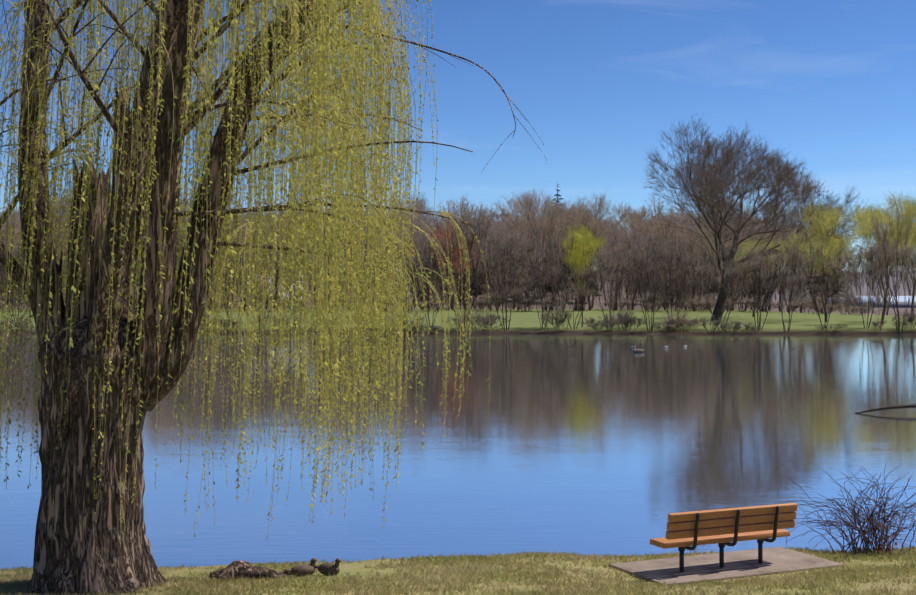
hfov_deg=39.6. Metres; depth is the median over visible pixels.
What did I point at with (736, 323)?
shore brush
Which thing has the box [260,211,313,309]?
woods tree
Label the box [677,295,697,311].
woods edge brush
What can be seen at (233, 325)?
shore brush
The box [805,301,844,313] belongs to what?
woods edge brush
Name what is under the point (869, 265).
shore tree
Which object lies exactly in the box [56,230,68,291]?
woods tree
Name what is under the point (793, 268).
woods tree
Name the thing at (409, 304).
woods edge brush
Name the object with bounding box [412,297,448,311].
woods edge brush
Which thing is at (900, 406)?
dead branch in water
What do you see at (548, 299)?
woods edge brush
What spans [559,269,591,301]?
understory
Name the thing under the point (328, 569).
mallard duck
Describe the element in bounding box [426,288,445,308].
woods edge brush
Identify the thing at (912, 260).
shore tree
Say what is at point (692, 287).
understory
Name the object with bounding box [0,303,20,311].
woods edge brush
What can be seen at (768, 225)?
woods tree
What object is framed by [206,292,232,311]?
woods edge brush
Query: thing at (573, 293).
woods edge brush
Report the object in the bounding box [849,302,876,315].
woods edge brush
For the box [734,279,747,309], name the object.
understory
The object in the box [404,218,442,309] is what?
woods tree
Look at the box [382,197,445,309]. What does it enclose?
woods tree
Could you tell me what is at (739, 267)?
woods tree
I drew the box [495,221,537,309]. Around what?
woods tree
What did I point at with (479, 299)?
woods edge brush
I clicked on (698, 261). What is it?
woods tree
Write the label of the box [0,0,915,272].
sky
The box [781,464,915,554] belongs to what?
bare shrub
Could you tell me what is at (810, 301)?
woods edge brush
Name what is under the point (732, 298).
woods edge brush
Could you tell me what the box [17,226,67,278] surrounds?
shore tree
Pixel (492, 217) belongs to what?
woods tree
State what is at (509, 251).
shore tree
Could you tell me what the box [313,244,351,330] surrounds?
shore tree
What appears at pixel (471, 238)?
shore tree
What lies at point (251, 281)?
understory
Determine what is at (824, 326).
shore brush
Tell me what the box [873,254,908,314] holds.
tree
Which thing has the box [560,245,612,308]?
woods tree
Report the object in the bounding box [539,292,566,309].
woods edge brush
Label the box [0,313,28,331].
shore brush
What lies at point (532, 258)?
shore tree
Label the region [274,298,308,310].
woods edge brush
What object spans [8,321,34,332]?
shore shrub
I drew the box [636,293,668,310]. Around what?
woods edge brush
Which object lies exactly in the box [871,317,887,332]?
shore brush
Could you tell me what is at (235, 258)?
woods tree
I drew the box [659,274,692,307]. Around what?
understory
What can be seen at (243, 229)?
woods tree
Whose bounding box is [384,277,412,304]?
understory
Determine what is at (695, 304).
woods edge brush
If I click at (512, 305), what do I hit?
woods edge brush
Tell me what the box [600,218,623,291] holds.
woods tree
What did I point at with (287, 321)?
shore brush
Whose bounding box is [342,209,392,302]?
woods tree
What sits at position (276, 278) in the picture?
understory
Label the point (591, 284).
conifer
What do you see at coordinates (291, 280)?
shore tree
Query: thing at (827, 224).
budding tree
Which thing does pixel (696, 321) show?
shore brush
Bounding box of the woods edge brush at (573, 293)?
[558,282,594,310]
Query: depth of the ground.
133.49 m
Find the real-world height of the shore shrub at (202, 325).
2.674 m
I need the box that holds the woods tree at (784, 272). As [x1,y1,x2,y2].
[758,216,806,311]
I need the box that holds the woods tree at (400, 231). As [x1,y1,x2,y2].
[369,218,431,308]
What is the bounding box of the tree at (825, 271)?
[809,239,858,311]
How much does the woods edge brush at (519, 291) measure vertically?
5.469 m
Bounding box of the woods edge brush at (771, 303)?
[761,298,780,310]
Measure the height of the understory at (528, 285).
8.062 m
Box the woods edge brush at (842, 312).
[836,298,854,314]
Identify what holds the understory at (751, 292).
on the ground
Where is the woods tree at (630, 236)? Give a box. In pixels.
[603,223,653,308]
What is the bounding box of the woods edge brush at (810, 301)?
[806,287,837,313]
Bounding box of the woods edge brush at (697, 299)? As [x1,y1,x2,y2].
[689,297,714,311]
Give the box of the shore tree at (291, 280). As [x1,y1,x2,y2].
[261,246,313,326]
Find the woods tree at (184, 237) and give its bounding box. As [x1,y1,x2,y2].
[178,204,237,310]
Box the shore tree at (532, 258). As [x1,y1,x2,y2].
[518,224,582,328]
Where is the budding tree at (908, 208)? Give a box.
[843,190,915,323]
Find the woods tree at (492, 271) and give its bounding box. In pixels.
[464,246,508,291]
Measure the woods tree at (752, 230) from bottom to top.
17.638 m
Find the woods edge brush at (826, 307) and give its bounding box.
[809,299,841,313]
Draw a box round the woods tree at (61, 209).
[49,186,71,239]
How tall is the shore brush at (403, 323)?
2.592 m
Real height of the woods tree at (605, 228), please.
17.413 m
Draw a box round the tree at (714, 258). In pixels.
[694,219,739,312]
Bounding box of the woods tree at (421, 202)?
[366,191,445,299]
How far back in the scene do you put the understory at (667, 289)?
206.13 m
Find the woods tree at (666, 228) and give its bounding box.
[624,194,696,309]
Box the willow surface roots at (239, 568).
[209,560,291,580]
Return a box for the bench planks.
[650,503,797,548]
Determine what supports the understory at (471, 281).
on the ground
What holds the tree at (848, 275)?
on the ground
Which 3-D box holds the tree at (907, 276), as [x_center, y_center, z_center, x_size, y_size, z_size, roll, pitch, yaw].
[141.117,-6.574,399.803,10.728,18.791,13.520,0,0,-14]
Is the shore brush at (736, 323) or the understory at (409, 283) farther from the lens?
the understory at (409, 283)
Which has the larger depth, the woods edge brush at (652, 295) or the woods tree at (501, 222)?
the woods tree at (501, 222)
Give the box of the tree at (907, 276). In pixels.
[898,255,915,295]
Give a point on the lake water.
(601, 444)
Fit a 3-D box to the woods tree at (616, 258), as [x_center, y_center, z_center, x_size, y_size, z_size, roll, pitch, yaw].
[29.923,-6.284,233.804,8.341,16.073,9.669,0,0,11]
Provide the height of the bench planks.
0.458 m
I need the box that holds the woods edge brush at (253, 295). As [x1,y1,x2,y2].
[237,282,271,309]
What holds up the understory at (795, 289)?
on the ground
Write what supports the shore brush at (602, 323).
on the ground
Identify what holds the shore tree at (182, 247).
on the ground
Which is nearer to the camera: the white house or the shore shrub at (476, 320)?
the shore shrub at (476, 320)
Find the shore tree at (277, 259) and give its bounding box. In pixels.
[237,237,297,330]
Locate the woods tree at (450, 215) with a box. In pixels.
[436,208,464,231]
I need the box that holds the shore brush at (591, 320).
[579,311,615,327]
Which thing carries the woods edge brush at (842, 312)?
on the ground
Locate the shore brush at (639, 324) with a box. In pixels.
[614,315,646,331]
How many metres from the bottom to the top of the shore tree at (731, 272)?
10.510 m
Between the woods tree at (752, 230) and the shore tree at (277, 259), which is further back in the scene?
the woods tree at (752, 230)
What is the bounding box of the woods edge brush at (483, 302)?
[470,293,489,311]
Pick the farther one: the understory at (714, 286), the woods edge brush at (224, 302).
the understory at (714, 286)
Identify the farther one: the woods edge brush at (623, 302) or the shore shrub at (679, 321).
the woods edge brush at (623, 302)
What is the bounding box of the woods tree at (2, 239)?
[0,215,20,302]
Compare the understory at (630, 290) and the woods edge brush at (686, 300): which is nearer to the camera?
the woods edge brush at (686, 300)
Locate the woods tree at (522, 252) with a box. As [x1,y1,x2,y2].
[506,215,539,301]
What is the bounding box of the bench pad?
[609,547,843,585]
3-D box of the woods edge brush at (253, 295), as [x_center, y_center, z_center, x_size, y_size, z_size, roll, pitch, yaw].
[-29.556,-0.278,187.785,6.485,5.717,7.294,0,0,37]
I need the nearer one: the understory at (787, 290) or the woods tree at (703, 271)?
the woods tree at (703, 271)
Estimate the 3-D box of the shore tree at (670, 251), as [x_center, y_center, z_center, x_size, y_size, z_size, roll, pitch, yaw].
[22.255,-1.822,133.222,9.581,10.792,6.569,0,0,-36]
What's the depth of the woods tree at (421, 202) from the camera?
196.34 m
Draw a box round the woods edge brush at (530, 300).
[516,290,535,311]
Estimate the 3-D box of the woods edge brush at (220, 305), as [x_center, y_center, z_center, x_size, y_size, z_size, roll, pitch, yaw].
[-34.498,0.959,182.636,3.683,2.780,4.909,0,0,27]
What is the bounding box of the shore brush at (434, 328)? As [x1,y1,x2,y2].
[412,324,441,331]
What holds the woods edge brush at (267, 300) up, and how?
on the ground
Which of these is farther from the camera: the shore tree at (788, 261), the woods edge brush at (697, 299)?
the woods edge brush at (697, 299)
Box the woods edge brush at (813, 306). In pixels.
[805,300,841,313]
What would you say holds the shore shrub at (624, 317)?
on the ground
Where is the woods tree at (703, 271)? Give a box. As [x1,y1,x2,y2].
[684,236,722,296]
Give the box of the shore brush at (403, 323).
[389,315,425,332]
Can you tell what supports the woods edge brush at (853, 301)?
on the ground
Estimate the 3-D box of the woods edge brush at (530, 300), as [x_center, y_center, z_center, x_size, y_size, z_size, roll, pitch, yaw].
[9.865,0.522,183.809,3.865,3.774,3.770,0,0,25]
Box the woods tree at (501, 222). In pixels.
[489,214,549,308]
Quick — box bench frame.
[678,506,779,571]
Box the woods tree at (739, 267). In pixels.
[737,231,763,310]
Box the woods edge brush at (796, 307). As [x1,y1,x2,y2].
[772,300,800,309]
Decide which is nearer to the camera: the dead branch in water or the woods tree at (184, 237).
the dead branch in water
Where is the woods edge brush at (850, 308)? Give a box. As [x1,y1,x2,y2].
[841,300,887,314]
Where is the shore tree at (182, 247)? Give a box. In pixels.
[174,222,237,285]
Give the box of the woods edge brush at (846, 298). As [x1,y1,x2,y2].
[832,286,854,314]
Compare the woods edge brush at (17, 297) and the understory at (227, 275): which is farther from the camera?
the understory at (227, 275)
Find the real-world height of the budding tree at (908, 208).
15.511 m
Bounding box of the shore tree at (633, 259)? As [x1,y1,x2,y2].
[616,230,672,331]
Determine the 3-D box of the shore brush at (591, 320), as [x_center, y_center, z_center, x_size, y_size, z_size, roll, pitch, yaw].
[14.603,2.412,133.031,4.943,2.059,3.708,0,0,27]
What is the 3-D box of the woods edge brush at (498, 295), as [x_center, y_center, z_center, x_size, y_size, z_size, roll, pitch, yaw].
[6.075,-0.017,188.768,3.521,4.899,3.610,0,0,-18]
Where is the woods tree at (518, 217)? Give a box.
[487,189,576,309]
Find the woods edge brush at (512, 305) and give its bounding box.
[500,301,526,310]
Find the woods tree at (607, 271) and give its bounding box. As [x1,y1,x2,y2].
[597,224,621,306]
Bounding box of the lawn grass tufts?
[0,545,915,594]
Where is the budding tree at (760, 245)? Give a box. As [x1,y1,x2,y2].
[733,236,788,316]
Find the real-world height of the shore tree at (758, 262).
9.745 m
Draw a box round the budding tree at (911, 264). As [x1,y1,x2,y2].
[883,208,915,321]
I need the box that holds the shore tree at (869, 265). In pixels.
[837,236,897,328]
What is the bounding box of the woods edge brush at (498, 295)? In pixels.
[489,286,508,310]
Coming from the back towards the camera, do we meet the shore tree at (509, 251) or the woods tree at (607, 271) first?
the woods tree at (607, 271)
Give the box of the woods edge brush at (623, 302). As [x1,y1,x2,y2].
[603,296,632,309]
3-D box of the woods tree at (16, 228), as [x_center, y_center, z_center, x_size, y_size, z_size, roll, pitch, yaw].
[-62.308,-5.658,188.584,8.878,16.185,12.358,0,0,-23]
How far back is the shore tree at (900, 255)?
130.85 m
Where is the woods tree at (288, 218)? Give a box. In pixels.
[263,201,322,270]
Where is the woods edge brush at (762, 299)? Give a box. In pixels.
[748,291,771,308]
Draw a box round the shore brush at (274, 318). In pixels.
[254,313,289,328]
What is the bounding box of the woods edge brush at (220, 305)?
[206,299,234,310]
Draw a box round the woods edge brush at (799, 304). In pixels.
[788,297,807,312]
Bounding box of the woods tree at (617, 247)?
[592,229,631,309]
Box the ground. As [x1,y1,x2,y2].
[0,254,915,594]
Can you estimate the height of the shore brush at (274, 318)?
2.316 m
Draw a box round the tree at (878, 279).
[864,261,890,294]
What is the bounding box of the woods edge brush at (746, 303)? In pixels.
[725,293,771,311]
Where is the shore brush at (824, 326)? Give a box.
[813,323,846,328]
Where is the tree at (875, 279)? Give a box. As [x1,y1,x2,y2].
[866,270,883,292]
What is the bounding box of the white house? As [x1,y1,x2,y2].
[244,274,302,307]
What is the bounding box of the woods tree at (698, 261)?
[684,241,716,298]
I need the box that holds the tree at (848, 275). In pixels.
[841,266,852,295]
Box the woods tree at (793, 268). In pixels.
[767,223,816,312]
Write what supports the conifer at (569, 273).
on the ground
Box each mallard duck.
[284,558,319,576]
[314,558,342,575]
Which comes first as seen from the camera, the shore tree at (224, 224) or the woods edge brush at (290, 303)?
the shore tree at (224, 224)
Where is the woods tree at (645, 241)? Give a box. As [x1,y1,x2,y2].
[625,231,668,310]
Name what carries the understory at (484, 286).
on the ground
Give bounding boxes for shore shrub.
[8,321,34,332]
[200,312,225,331]
[371,308,410,331]
[461,308,495,331]
[538,300,573,329]
[602,305,635,332]
[663,312,695,332]
[892,311,915,331]
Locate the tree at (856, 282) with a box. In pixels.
[849,271,861,295]
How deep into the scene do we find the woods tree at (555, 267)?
205.29 m
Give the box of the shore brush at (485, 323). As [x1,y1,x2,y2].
[477,316,500,330]
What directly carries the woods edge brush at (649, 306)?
on the ground
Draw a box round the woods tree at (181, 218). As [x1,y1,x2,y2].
[176,192,231,257]
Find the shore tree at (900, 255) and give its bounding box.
[865,208,915,331]
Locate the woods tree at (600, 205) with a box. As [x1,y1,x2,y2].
[514,190,634,310]
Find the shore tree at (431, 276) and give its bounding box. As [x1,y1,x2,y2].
[406,247,456,326]
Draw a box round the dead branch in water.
[854,396,915,413]
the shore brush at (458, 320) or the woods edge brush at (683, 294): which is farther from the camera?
the woods edge brush at (683, 294)
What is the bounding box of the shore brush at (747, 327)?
[739,322,761,333]
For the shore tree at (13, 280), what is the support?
on the ground
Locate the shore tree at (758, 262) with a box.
[739,243,786,331]
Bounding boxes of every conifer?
[470,209,507,302]
[507,211,539,293]
[532,184,574,294]
[571,266,602,302]
[802,210,846,303]
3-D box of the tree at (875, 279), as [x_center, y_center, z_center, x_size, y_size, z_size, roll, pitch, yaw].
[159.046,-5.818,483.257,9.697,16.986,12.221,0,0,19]
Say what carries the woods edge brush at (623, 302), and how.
on the ground
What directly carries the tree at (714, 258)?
on the ground
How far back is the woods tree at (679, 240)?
222.66 m
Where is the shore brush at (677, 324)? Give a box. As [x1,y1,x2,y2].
[651,311,694,332]
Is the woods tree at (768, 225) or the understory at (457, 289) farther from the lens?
the understory at (457, 289)
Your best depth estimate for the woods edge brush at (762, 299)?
187.77 m
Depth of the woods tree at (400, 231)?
187.79 m
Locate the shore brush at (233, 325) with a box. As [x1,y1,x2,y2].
[221,319,242,331]
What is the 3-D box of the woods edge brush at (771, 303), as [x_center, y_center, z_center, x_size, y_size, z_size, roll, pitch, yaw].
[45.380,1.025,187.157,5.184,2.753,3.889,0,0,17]
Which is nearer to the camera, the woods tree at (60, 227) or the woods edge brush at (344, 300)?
the woods edge brush at (344, 300)
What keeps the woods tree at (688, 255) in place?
on the ground
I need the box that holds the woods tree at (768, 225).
[733,194,794,311]
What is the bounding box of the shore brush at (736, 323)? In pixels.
[714,318,753,332]
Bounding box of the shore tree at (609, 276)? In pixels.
[586,253,630,330]
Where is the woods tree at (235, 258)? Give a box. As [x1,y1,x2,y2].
[213,204,246,308]
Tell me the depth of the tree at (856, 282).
749.41 m
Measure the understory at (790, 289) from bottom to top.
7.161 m
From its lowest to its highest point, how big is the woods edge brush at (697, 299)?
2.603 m
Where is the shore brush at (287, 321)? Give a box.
[285,317,303,330]
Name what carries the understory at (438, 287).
on the ground
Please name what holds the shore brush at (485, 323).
on the ground
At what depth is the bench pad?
16.56 m
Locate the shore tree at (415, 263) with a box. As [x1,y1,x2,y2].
[368,222,454,328]
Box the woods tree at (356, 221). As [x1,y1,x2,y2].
[310,200,387,267]
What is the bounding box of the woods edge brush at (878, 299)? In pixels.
[866,286,891,313]
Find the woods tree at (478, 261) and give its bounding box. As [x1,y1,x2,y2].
[456,230,502,308]
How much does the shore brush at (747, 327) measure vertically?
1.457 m
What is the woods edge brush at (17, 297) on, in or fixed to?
on the ground
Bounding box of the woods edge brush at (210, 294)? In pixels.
[206,288,224,308]
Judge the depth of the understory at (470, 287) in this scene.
204.44 m
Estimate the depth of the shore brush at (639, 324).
132.28 m
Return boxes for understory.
[0,264,18,309]
[210,277,236,310]
[211,260,244,307]
[232,275,269,308]
[267,251,281,307]
[278,270,314,309]
[309,273,349,311]
[382,264,435,308]
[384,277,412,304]
[411,272,455,310]
[433,282,458,308]
[436,264,468,308]
[447,263,489,308]
[453,259,488,305]
[455,268,499,305]
[467,261,497,308]
[480,276,511,307]
[499,260,530,302]
[499,262,567,310]
[515,245,573,311]
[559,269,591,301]
[604,253,667,309]
[608,278,633,307]
[613,267,639,304]
[614,267,643,307]
[623,268,670,308]
[653,269,675,307]
[659,260,692,307]
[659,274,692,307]
[661,262,692,310]
[675,245,720,311]
[678,275,713,297]
[683,260,717,309]
[701,270,737,297]
[707,269,744,309]
[732,266,783,310]
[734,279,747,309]
[734,280,778,311]
[769,280,798,306]
[776,271,813,311]
[785,271,807,311]
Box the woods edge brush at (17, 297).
[10,290,25,310]
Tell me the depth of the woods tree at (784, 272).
194.78 m
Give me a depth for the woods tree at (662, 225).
201.26 m
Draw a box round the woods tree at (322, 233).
[284,207,354,281]
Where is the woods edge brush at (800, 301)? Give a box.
[795,292,817,313]
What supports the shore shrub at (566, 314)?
on the ground
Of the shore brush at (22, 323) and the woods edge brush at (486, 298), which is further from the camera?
the woods edge brush at (486, 298)
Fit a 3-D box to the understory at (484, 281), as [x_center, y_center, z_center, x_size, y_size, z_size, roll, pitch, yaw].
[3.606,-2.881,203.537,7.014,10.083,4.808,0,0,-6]
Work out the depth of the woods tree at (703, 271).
206.07 m
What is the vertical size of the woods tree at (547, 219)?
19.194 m
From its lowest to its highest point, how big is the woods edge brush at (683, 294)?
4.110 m
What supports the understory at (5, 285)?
on the ground
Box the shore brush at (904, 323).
[891,312,909,332]
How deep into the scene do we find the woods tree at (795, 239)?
186.94 m
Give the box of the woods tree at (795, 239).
[774,204,833,311]
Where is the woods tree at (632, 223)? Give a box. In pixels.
[603,203,681,309]
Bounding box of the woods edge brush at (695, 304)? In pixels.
[683,296,713,311]
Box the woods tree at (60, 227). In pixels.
[49,197,69,257]
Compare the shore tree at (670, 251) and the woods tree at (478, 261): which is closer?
the shore tree at (670, 251)
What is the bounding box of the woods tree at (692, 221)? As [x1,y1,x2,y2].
[664,189,755,310]
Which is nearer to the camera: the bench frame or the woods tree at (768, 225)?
the bench frame
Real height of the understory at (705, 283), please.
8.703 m
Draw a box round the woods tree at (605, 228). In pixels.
[561,200,615,309]
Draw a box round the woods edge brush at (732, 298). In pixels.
[707,289,741,310]
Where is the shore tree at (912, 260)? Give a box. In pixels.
[909,245,915,279]
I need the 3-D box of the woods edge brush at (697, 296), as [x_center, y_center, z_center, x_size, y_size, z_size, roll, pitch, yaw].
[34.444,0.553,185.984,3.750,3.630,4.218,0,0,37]
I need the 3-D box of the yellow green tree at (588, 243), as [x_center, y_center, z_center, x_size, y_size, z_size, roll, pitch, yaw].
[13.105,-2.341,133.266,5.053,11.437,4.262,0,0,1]
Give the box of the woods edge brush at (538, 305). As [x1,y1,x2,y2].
[533,295,563,309]
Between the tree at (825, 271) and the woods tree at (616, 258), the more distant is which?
the woods tree at (616, 258)
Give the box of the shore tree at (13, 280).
[0,242,29,326]
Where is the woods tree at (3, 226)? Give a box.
[0,208,18,238]
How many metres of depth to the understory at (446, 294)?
203.36 m
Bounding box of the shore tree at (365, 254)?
[316,216,389,329]
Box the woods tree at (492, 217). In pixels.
[472,208,499,305]
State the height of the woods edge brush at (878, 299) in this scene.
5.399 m
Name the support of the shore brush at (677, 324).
on the ground
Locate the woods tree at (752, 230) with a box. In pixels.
[737,207,777,308]
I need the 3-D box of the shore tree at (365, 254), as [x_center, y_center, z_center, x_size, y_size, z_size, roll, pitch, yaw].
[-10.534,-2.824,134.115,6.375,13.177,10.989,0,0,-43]
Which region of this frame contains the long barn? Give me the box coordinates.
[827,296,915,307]
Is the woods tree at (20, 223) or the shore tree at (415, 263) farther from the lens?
the woods tree at (20, 223)
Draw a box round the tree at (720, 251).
[691,228,754,309]
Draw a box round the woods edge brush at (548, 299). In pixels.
[537,290,558,310]
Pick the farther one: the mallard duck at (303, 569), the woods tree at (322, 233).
the woods tree at (322, 233)
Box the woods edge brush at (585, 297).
[565,281,599,309]
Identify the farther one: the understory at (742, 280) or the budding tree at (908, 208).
the understory at (742, 280)
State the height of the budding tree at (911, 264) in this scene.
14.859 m
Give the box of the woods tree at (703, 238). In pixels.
[687,195,745,310]
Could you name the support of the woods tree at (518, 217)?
on the ground
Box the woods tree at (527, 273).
[517,243,546,305]
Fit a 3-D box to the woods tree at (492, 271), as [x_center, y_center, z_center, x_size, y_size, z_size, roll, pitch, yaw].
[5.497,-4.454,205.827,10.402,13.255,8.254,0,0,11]
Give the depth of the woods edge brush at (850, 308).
181.02 m
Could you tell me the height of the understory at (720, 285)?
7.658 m
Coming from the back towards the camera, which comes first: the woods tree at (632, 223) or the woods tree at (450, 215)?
the woods tree at (450, 215)
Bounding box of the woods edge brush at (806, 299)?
[792,288,821,311]
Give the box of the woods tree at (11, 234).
[1,211,20,302]
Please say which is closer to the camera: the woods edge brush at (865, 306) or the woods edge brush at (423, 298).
the woods edge brush at (865, 306)
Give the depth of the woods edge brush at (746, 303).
181.80 m
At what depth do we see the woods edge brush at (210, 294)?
181.32 m
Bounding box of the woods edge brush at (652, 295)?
[641,285,673,311]
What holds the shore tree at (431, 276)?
on the ground
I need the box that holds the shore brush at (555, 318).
[540,311,565,331]
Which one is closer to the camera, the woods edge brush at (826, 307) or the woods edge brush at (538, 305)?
the woods edge brush at (826, 307)
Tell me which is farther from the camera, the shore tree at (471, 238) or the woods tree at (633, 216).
the woods tree at (633, 216)
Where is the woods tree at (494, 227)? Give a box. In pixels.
[466,221,518,309]
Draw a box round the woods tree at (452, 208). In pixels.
[436,193,493,310]
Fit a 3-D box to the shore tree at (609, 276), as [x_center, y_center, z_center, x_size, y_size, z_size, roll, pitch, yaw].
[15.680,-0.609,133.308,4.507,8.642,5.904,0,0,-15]
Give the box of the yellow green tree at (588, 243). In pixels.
[558,223,606,326]
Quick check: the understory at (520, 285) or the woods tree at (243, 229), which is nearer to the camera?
the woods tree at (243, 229)
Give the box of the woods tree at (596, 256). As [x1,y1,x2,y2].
[559,230,611,284]
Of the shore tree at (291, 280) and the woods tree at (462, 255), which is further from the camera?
the woods tree at (462, 255)
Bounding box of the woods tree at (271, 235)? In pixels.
[243,212,286,310]
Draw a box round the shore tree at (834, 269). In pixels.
[786,235,849,329]
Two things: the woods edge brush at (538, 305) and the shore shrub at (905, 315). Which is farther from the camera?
the woods edge brush at (538, 305)
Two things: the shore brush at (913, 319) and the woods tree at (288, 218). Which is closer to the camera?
the shore brush at (913, 319)
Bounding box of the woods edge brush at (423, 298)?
[416,289,431,310]
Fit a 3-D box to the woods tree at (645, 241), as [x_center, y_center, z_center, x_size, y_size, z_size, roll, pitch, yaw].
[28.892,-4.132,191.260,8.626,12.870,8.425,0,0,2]
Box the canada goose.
[633,344,644,352]
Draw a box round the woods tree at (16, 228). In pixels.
[9,214,62,260]
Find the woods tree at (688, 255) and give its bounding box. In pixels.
[660,215,717,309]
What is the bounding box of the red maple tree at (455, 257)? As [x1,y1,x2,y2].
[396,223,477,309]
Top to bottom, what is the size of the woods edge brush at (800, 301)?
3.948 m
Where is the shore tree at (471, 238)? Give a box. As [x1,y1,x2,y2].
[408,204,519,327]
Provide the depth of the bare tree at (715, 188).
149.14 m
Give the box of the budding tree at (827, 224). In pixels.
[776,199,854,321]
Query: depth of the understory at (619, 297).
207.76 m
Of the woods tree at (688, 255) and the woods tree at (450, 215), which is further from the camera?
the woods tree at (450, 215)
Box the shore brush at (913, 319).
[907,311,915,331]
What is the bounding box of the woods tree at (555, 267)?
[538,233,571,308]
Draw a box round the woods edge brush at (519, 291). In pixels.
[506,282,540,310]
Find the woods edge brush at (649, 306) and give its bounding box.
[636,298,672,311]
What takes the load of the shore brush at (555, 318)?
on the ground
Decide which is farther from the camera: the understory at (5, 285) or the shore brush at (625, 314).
the understory at (5, 285)
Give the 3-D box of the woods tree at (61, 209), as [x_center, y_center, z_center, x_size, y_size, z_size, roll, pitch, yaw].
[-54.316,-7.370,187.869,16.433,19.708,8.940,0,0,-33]
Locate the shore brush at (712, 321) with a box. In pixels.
[699,315,722,331]
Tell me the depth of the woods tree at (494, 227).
194.50 m
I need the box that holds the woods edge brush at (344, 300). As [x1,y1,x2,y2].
[335,290,353,310]
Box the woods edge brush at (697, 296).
[684,291,704,308]
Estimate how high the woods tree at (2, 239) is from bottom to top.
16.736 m
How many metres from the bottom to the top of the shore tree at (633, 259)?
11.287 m
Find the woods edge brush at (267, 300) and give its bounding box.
[258,286,277,311]
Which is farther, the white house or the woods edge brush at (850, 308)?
the white house
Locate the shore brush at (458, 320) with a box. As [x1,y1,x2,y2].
[445,309,474,330]
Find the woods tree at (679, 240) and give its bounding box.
[650,211,699,301]
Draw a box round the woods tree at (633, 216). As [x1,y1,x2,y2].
[620,207,644,230]
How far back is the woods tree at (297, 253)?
187.41 m
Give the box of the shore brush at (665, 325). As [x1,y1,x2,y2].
[653,321,679,332]
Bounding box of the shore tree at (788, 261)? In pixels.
[760,223,810,332]
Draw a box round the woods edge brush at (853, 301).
[840,291,860,314]
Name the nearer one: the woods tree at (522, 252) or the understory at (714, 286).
the woods tree at (522, 252)
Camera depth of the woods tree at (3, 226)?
187.49 m
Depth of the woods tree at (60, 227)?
201.57 m
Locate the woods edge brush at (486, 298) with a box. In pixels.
[476,289,512,310]
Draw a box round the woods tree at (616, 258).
[606,229,631,304]
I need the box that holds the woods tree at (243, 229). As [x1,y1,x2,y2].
[218,206,278,309]
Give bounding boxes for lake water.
[0,334,915,568]
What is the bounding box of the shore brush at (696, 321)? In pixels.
[676,312,704,331]
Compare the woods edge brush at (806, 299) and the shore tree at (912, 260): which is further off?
the woods edge brush at (806, 299)
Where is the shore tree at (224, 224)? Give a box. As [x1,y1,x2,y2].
[180,217,285,331]
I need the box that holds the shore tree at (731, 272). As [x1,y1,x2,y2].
[689,232,767,328]
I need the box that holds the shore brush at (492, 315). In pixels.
[476,308,508,327]
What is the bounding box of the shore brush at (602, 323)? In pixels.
[585,319,618,331]
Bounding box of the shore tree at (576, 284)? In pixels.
[543,247,615,328]
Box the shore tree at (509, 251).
[472,225,526,329]
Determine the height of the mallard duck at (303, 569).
0.230 m
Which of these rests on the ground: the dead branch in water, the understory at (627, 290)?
the understory at (627, 290)
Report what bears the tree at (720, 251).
on the ground
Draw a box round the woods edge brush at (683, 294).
[679,288,696,309]
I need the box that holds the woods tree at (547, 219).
[494,188,614,311]
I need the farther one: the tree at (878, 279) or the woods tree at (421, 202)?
the tree at (878, 279)
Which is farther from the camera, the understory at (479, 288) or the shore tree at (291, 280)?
the understory at (479, 288)
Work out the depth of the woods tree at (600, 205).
186.60 m
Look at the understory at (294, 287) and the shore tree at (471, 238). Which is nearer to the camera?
the shore tree at (471, 238)
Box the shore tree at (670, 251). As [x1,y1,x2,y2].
[644,230,703,329]
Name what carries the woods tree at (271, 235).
on the ground
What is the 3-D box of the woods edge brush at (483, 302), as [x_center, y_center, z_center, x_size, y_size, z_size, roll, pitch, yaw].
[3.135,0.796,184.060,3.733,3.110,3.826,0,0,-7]
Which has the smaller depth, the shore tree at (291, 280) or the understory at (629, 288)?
the shore tree at (291, 280)
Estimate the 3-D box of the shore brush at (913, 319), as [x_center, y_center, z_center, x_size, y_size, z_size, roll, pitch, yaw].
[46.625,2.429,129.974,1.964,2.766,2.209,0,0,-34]
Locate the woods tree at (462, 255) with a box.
[442,214,482,306]
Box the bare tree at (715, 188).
[642,110,871,320]
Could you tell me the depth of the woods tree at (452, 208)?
188.19 m
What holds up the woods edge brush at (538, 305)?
on the ground
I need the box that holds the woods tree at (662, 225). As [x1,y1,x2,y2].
[629,199,683,304]
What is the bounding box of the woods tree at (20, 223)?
[0,201,68,261]
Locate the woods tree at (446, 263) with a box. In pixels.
[426,222,474,309]
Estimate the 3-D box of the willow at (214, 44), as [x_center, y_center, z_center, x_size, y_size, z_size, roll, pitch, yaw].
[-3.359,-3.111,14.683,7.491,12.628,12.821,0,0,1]
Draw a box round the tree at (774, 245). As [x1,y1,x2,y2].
[744,228,791,311]
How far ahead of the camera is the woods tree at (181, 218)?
187.71 m
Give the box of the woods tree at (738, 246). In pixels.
[689,210,760,310]
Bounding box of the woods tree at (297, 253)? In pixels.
[277,218,316,310]
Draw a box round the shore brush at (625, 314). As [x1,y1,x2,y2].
[617,306,635,326]
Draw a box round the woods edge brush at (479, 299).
[460,297,499,310]
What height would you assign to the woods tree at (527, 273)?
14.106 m
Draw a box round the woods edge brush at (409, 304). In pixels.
[392,294,414,311]

